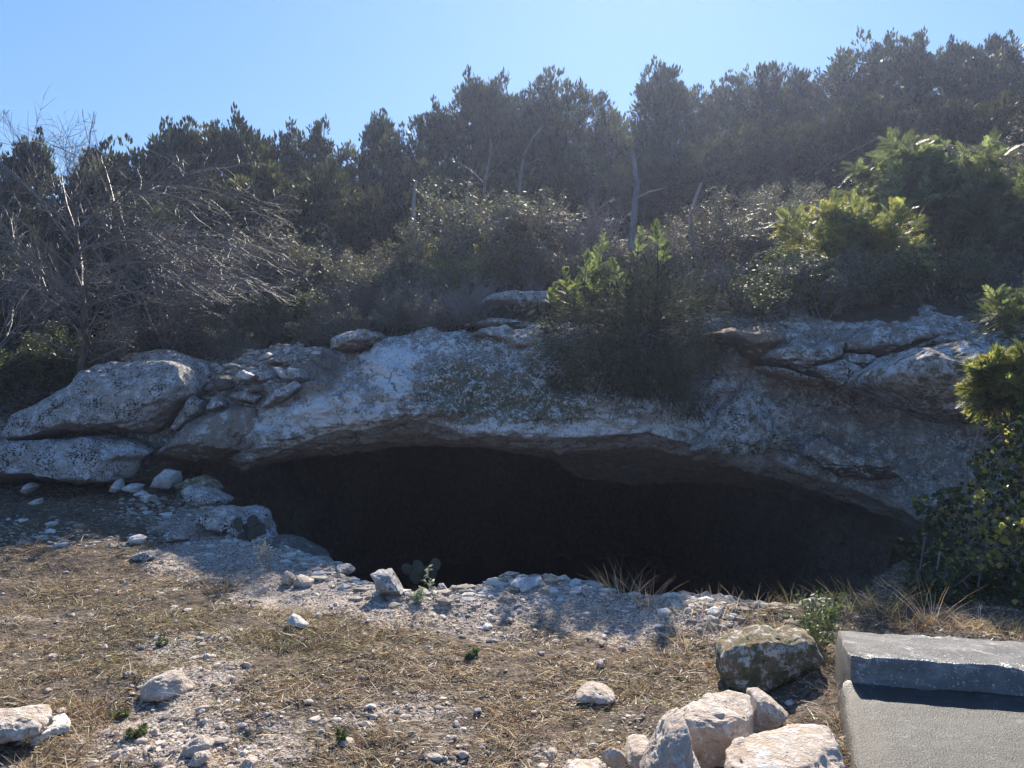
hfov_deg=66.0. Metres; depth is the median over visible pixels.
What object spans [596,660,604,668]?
stone
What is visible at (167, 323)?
bare tree
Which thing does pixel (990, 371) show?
feathery shrub
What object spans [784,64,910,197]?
juniper tree
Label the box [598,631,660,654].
grass tuft
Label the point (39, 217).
juniper tree
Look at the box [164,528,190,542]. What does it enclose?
stone
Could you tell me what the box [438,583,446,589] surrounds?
stone
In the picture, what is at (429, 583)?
weed
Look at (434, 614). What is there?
grass tuft
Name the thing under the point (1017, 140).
juniper tree
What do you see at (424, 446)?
cliff
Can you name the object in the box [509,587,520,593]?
stone
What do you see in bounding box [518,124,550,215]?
dead trunk
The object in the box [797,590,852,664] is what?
weed
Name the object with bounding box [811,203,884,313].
feathery shrub
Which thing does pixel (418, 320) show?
shrub
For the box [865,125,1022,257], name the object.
feathery shrub
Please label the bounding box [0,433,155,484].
boulder
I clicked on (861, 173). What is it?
feathery shrub
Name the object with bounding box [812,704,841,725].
grass tuft
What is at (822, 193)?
shrub
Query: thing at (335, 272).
shrub
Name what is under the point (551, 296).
feathery shrub
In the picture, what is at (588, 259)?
feathery shrub
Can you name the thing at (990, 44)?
juniper tree
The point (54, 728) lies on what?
stone
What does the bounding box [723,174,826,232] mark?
shrub
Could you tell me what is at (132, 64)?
sky
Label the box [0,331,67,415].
shrub
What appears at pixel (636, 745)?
stone
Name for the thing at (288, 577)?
stone
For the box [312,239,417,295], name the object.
shrub
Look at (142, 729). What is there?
weed
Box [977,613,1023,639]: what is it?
grass tuft
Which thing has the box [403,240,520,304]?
shrub
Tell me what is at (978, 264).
shrub
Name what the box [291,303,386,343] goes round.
shrub
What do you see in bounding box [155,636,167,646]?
weed
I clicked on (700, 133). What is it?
juniper tree
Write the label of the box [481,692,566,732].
grass tuft
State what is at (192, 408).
rock
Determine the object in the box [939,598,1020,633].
grass tuft
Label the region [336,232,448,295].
shrub
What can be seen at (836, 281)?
shrub
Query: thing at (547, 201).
shrub
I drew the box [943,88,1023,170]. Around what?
juniper tree
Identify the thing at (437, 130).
juniper tree
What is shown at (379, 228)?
juniper tree
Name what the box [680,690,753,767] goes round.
boulder
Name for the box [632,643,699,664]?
grass tuft
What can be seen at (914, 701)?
concrete block
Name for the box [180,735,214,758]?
stone
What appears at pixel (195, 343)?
shrub
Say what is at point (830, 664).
grass tuft
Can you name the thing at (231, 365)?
rubble rock
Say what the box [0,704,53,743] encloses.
rock slab
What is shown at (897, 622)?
grass tuft
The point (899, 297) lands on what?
undergrowth
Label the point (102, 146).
juniper tree
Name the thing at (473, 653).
weed
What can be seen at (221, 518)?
rock outcrop
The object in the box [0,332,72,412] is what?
shrub
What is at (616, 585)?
grass tuft
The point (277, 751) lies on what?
grass tuft
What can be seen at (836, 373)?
rock ledge
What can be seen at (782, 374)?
rock ledge
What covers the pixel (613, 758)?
rock slab
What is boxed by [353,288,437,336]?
shrub
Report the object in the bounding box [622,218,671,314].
feathery shrub
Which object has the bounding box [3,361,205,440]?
boulder
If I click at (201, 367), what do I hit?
boulder
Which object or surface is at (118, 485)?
stone
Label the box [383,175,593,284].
shrub
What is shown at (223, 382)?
rubble rock
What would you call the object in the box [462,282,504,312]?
shrub
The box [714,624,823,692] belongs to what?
boulder
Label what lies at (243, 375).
rubble rock
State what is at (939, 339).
rock ledge
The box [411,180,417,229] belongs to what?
dead trunk
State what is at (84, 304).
bare tree
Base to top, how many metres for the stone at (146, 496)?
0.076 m
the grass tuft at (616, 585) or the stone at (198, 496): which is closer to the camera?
the grass tuft at (616, 585)
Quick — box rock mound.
[689,386,798,457]
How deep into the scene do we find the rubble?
6.72 m
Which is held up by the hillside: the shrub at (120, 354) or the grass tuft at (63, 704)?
the shrub at (120, 354)
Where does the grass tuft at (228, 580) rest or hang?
on the ground at (472, 570)
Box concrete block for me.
[834,631,1023,767]
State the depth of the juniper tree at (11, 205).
17.70 m
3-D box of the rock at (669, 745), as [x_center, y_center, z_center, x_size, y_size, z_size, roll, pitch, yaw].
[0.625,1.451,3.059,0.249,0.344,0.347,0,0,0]
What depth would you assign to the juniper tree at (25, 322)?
13.77 m
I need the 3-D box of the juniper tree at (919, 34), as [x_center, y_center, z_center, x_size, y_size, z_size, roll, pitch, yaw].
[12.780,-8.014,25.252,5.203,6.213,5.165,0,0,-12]
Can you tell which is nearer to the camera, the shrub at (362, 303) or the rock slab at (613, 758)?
the rock slab at (613, 758)
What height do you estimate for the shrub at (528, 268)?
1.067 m
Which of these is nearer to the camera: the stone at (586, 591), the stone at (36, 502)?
the stone at (586, 591)
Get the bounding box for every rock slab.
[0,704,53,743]
[563,758,605,767]
[602,748,626,767]
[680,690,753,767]
[724,724,844,767]
[845,340,1009,426]
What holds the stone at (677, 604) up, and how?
on the ground at (472, 570)
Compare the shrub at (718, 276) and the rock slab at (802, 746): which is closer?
the rock slab at (802, 746)
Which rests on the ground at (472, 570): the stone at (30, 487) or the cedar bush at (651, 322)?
the stone at (30, 487)
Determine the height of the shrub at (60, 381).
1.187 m
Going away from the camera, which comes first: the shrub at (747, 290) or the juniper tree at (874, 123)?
the shrub at (747, 290)
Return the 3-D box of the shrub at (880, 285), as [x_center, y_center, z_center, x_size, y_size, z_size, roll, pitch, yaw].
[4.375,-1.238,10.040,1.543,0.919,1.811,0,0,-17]
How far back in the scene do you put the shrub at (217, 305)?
12.23 m
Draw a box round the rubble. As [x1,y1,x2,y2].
[0,304,972,629]
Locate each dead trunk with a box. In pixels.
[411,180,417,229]
[460,139,508,213]
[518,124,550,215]
[627,150,666,249]
[688,182,722,254]
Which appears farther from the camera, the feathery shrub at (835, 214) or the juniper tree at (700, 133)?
the juniper tree at (700, 133)
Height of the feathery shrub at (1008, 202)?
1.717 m
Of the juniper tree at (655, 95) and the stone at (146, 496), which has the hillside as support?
the juniper tree at (655, 95)
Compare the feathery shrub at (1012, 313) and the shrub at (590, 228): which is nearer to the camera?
the feathery shrub at (1012, 313)
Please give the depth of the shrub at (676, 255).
12.38 m
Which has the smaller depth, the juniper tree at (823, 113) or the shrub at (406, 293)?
the shrub at (406, 293)
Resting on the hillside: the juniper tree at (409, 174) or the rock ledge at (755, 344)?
the juniper tree at (409, 174)
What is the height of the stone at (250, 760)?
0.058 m
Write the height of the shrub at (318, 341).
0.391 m
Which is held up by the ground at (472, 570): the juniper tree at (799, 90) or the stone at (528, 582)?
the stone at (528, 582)
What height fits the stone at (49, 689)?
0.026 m
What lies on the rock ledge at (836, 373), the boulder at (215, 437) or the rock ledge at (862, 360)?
the rock ledge at (862, 360)
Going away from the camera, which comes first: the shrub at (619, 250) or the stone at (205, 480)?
the stone at (205, 480)
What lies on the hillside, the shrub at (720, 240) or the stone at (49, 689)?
the shrub at (720, 240)
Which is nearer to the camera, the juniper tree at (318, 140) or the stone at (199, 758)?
the stone at (199, 758)
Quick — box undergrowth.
[0,208,1023,406]
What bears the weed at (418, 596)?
on the ground at (472, 570)
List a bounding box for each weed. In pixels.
[106,708,131,719]
[124,722,149,739]
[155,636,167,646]
[251,540,274,571]
[333,726,348,742]
[409,586,426,603]
[421,565,434,599]
[464,646,479,659]
[783,588,848,644]
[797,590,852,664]
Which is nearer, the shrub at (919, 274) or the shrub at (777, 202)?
the shrub at (919, 274)
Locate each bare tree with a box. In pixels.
[0,86,252,373]
[0,109,299,373]
[101,140,294,349]
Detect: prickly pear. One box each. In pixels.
[233,515,265,541]
[401,558,440,583]
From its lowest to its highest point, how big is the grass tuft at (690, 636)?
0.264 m
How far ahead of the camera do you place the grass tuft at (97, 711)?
3.77 m
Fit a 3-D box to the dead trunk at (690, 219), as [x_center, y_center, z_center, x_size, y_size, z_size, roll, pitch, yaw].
[3.137,-2.550,12.503,0.693,1.300,0.073,0,0,0]
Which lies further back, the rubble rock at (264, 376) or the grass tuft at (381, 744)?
the rubble rock at (264, 376)
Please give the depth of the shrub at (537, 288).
11.44 m
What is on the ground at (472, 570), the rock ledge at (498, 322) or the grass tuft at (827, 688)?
the grass tuft at (827, 688)
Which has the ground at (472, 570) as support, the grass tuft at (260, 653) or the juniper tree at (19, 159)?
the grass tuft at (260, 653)
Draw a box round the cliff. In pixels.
[0,304,1023,604]
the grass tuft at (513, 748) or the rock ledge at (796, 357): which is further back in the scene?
the rock ledge at (796, 357)
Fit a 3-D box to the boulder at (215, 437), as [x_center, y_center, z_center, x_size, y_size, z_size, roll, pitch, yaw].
[-3.773,0.620,9.901,1.366,0.737,1.365,0,0,0]
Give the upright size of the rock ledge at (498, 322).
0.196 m
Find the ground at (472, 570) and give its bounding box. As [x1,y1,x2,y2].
[0,470,1023,767]
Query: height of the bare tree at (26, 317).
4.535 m
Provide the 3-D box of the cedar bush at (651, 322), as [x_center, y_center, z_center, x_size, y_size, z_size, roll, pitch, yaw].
[1.587,-0.619,9.294,3.038,2.453,2.011,0,0,-25]
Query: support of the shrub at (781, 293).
on the hillside
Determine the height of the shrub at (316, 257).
1.864 m
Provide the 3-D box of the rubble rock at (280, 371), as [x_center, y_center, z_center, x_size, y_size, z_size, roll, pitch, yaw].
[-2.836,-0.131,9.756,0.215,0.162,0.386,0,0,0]
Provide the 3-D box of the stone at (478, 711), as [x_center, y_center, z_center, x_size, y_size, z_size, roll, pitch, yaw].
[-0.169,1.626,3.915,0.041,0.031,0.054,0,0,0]
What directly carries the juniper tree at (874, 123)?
on the hillside
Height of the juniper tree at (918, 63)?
6.116 m
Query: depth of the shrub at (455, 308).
10.51 m
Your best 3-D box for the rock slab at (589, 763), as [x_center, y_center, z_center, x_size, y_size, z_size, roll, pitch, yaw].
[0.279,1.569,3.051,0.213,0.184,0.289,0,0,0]
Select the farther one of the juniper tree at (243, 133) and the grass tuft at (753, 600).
the juniper tree at (243, 133)
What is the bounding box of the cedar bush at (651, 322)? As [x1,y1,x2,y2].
[524,249,749,426]
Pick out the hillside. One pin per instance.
(887, 314)
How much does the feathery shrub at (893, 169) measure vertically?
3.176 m
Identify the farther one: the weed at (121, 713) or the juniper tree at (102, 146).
the juniper tree at (102, 146)
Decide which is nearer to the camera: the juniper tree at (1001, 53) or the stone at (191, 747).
the stone at (191, 747)
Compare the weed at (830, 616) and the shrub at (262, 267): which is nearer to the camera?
the weed at (830, 616)
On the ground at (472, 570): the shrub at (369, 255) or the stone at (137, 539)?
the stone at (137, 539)
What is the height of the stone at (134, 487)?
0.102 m
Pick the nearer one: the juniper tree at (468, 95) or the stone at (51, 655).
the stone at (51, 655)
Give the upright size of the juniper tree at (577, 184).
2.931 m
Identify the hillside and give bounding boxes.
[5,218,1023,404]
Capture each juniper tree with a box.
[0,126,62,343]
[0,155,133,341]
[0,174,44,340]
[0,225,111,376]
[35,134,168,338]
[48,190,205,357]
[50,133,223,347]
[90,115,241,335]
[93,119,247,327]
[136,143,363,347]
[164,101,277,305]
[183,115,360,298]
[221,153,391,292]
[264,113,398,257]
[324,182,433,292]
[343,116,458,257]
[349,107,409,214]
[373,156,463,281]
[380,93,495,236]
[428,65,515,256]
[441,66,599,226]
[445,64,651,241]
[474,155,587,257]
[527,141,640,256]
[559,101,667,242]
[616,55,732,233]
[643,80,757,235]
[663,128,782,224]
[676,77,806,208]
[710,60,827,206]
[728,113,851,214]
[760,61,846,200]
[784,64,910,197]
[786,25,990,194]
[789,87,945,205]
[845,25,1023,162]
[875,93,1003,166]
[931,34,1014,145]
[932,28,1023,140]
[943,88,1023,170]
[972,32,1023,133]
[1005,129,1023,163]
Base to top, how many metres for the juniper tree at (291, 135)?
5.619 m
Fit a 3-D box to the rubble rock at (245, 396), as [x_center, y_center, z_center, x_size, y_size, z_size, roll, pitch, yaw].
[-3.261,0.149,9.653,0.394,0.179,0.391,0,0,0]
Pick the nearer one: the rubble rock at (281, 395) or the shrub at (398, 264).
the rubble rock at (281, 395)
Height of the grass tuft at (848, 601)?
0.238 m
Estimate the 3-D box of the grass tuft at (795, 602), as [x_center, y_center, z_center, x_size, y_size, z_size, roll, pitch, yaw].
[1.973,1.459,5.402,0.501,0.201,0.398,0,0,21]
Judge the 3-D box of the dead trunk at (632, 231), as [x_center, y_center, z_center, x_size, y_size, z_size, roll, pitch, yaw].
[2.091,-2.847,12.200,0.610,1.556,0.109,0,0,0]
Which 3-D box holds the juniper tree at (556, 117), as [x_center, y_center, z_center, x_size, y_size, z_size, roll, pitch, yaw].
[1.508,-5.974,21.866,6.208,5.917,6.177,0,0,-27]
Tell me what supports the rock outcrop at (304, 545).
on the ground at (472, 570)
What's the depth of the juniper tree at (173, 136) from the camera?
18.82 m
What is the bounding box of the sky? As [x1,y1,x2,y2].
[0,0,1023,230]
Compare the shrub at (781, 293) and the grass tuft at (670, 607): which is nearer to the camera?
the grass tuft at (670, 607)
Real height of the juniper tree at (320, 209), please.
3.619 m
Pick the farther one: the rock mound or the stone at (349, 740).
the rock mound
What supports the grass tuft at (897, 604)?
on the ground at (472, 570)
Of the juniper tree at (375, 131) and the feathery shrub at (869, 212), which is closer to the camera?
the feathery shrub at (869, 212)
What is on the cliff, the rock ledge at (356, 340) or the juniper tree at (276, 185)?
the rock ledge at (356, 340)
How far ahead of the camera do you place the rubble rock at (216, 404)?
9.44 m
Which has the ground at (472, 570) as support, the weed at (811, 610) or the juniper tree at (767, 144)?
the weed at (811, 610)
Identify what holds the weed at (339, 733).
on the ground at (472, 570)
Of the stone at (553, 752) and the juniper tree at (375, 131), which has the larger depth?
the juniper tree at (375, 131)
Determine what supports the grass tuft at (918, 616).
on the ground at (472, 570)
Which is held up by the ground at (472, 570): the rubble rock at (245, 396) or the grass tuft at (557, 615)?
the grass tuft at (557, 615)
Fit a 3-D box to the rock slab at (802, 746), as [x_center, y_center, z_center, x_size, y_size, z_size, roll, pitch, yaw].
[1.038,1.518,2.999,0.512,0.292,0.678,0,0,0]
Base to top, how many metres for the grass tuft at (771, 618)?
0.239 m
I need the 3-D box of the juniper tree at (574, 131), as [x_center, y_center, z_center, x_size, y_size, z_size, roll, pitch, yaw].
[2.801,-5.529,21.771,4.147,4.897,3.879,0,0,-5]
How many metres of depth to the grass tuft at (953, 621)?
5.06 m
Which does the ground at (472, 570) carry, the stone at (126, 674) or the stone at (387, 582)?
the stone at (126, 674)
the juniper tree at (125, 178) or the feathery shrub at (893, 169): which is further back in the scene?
the juniper tree at (125, 178)
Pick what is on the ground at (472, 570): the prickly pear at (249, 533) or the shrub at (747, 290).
the prickly pear at (249, 533)
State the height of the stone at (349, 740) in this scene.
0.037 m
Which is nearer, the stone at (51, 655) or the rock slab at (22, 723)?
the rock slab at (22, 723)
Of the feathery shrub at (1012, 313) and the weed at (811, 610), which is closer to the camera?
the weed at (811, 610)
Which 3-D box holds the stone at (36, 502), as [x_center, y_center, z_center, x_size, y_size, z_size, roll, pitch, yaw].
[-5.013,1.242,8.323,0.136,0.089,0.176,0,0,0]
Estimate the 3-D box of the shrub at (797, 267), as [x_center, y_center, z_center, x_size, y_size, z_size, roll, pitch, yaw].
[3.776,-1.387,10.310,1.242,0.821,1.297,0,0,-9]
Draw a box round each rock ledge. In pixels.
[330,329,389,352]
[464,318,537,329]
[469,327,537,347]
[477,290,557,313]
[702,326,785,362]
[753,366,824,381]
[761,340,844,372]
[800,434,900,480]
[801,360,862,386]
[830,326,956,356]
[835,353,876,367]
[909,334,966,348]
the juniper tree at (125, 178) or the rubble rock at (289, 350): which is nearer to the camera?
the rubble rock at (289, 350)
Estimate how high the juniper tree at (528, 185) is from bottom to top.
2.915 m
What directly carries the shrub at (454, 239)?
on the hillside
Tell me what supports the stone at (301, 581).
on the ground at (472, 570)
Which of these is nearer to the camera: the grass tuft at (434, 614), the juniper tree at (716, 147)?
the grass tuft at (434, 614)
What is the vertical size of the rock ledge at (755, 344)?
0.427 m
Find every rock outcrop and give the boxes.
[192,505,277,537]
[266,534,330,557]
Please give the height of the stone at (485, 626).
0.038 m
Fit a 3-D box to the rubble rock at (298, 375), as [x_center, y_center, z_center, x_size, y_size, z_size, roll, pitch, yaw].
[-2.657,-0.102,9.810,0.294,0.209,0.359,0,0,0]
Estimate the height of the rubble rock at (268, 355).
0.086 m
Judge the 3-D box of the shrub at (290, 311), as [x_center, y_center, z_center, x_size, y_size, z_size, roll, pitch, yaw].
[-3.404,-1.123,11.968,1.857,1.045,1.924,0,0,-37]
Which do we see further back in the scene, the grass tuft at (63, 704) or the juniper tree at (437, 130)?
the juniper tree at (437, 130)
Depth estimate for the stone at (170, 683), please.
3.98 m
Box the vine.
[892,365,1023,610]
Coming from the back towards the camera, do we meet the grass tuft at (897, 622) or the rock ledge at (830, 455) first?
the rock ledge at (830, 455)
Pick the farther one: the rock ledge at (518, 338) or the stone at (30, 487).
the rock ledge at (518, 338)
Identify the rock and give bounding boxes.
[170,396,205,431]
[206,397,226,411]
[213,375,236,390]
[222,363,239,367]
[229,389,262,403]
[235,370,256,381]
[247,385,264,393]
[256,370,280,382]
[260,381,301,408]
[262,353,306,366]
[263,352,272,358]
[272,367,288,378]
[283,347,294,354]
[285,367,310,382]
[639,707,700,767]
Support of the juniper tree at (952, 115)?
on the hillside
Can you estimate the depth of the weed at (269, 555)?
6.75 m
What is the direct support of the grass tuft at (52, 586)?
on the ground at (472, 570)
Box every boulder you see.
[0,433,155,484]
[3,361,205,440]
[121,349,212,399]
[149,404,257,463]
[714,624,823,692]
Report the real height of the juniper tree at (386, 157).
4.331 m
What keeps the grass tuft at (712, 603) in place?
on the ground at (472, 570)
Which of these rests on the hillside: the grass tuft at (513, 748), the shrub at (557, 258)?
the shrub at (557, 258)
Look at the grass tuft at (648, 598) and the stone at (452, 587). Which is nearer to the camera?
the grass tuft at (648, 598)
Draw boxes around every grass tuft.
[25,578,77,595]
[41,681,117,713]
[53,703,125,729]
[164,626,271,661]
[190,569,255,595]
[205,636,302,667]
[216,705,341,760]
[243,598,313,620]
[308,717,451,767]
[309,617,388,642]
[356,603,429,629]
[395,600,472,620]
[415,653,492,680]
[442,726,573,766]
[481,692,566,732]
[524,603,603,624]
[563,610,624,629]
[576,559,657,600]
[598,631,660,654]
[617,567,687,608]
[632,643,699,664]
[658,603,727,651]
[659,594,706,618]
[681,586,740,618]
[693,610,759,639]
[725,586,787,614]
[734,597,806,627]
[767,581,833,615]
[799,575,896,613]
[803,679,840,697]
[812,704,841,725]
[817,641,835,666]
[843,572,927,617]
[874,600,946,630]
[876,572,980,625]
[925,605,988,631]
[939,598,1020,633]
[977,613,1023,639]
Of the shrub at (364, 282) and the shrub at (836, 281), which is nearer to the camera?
the shrub at (836, 281)
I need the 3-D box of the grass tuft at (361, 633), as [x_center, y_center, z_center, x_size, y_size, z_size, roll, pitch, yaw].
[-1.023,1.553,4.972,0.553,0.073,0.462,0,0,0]
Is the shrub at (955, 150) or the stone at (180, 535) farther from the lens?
the shrub at (955, 150)
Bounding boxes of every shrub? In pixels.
[0,320,146,392]
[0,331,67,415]
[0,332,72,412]
[58,304,217,367]
[107,296,296,357]
[127,228,325,349]
[199,209,360,329]
[226,278,362,340]
[262,225,418,314]
[280,294,370,342]
[291,253,415,311]
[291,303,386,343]
[292,324,341,347]
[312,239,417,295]
[319,276,383,322]
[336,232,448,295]
[341,257,447,311]
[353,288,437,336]
[361,309,400,335]
[375,277,460,319]
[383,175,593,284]
[385,204,520,296]
[386,292,462,335]
[392,270,506,331]
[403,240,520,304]
[431,185,577,278]
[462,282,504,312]
[477,235,558,291]
[519,191,628,267]
[523,278,559,292]
[528,238,608,291]
[542,266,583,327]
[576,231,627,316]
[577,230,660,274]
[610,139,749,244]
[614,217,734,283]
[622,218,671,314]
[643,182,791,274]
[674,256,747,299]
[712,293,766,316]
[718,217,812,273]
[718,243,859,324]
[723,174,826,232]
[731,281,770,296]
[739,243,884,318]
[749,188,867,253]
[754,186,936,287]
[763,251,854,301]
[788,246,928,310]
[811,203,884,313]
[832,134,950,239]
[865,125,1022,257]
[867,243,974,299]
[873,134,1023,266]
[913,125,1023,232]
[921,161,1023,263]
[921,243,1018,299]
[938,116,1023,234]
[954,338,1023,433]
[964,272,1023,348]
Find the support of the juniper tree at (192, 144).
on the hillside
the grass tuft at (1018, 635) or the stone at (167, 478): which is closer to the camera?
the grass tuft at (1018, 635)
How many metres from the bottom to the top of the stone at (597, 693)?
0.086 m
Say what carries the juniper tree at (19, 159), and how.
on the hillside
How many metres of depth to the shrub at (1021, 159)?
12.89 m
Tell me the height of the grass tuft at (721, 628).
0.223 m
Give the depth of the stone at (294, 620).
4.98 m
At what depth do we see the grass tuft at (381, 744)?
3.45 m
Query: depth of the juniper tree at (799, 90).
24.13 m
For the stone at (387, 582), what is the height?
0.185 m
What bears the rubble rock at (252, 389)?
on the rubble rock at (245, 396)
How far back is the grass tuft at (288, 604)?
5.41 m
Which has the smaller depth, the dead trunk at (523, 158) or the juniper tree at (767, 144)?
the dead trunk at (523, 158)
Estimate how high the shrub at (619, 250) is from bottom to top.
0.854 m
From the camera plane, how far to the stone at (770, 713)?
3.62 m
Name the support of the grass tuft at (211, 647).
on the ground at (472, 570)
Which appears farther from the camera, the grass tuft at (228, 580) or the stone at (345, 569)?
the stone at (345, 569)
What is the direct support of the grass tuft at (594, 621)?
on the ground at (472, 570)
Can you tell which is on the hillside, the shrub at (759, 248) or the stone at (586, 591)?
the shrub at (759, 248)
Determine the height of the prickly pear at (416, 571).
0.242 m
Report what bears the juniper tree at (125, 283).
on the hillside
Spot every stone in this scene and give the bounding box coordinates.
[20,482,40,493]
[28,498,43,505]
[29,713,70,746]
[43,687,52,692]
[48,653,56,658]
[109,479,124,492]
[122,483,144,492]
[123,671,131,677]
[127,534,146,544]
[130,550,155,561]
[133,490,147,496]
[139,493,153,500]
[139,670,194,701]
[150,469,182,488]
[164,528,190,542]
[174,475,224,490]
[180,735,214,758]
[181,484,233,507]
[188,750,211,766]
[239,754,257,767]
[281,571,294,584]
[286,614,308,627]
[293,574,313,587]
[335,563,355,575]
[338,737,354,747]
[370,568,403,595]
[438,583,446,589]
[449,585,455,590]
[474,708,481,715]
[481,623,492,629]
[505,617,511,623]
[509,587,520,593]
[510,576,542,587]
[547,748,557,760]
[575,681,614,704]
[581,586,597,596]
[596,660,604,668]
[624,734,648,767]
[671,601,680,608]
[746,687,788,733]
[785,700,793,705]
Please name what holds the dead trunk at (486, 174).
on the hillside
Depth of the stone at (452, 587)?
6.03 m
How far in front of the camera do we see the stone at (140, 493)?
8.57 m
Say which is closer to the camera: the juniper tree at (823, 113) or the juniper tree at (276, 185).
the juniper tree at (276, 185)
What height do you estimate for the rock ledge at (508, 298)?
0.316 m
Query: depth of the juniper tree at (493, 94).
21.22 m
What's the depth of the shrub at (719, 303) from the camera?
9.78 m
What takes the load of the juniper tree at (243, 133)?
on the hillside
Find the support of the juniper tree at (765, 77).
on the hillside
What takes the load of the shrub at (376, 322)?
on the cliff
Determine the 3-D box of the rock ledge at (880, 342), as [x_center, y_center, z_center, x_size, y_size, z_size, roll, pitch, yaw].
[4.311,-0.479,9.222,1.241,0.347,1.308,0,0,0]
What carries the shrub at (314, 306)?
on the hillside
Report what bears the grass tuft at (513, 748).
on the ground at (472, 570)
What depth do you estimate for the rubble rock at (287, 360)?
10.03 m
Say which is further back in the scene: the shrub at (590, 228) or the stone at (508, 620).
the shrub at (590, 228)
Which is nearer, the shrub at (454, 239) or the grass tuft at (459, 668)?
the grass tuft at (459, 668)
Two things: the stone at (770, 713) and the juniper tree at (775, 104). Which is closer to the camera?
the stone at (770, 713)
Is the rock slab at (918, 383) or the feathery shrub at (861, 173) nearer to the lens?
the rock slab at (918, 383)
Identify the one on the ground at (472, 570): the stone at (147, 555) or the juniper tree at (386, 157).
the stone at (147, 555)
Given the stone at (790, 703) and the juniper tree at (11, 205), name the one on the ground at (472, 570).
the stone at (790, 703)
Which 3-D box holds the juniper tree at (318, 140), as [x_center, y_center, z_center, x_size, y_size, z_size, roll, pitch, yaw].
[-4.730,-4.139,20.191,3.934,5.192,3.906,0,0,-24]

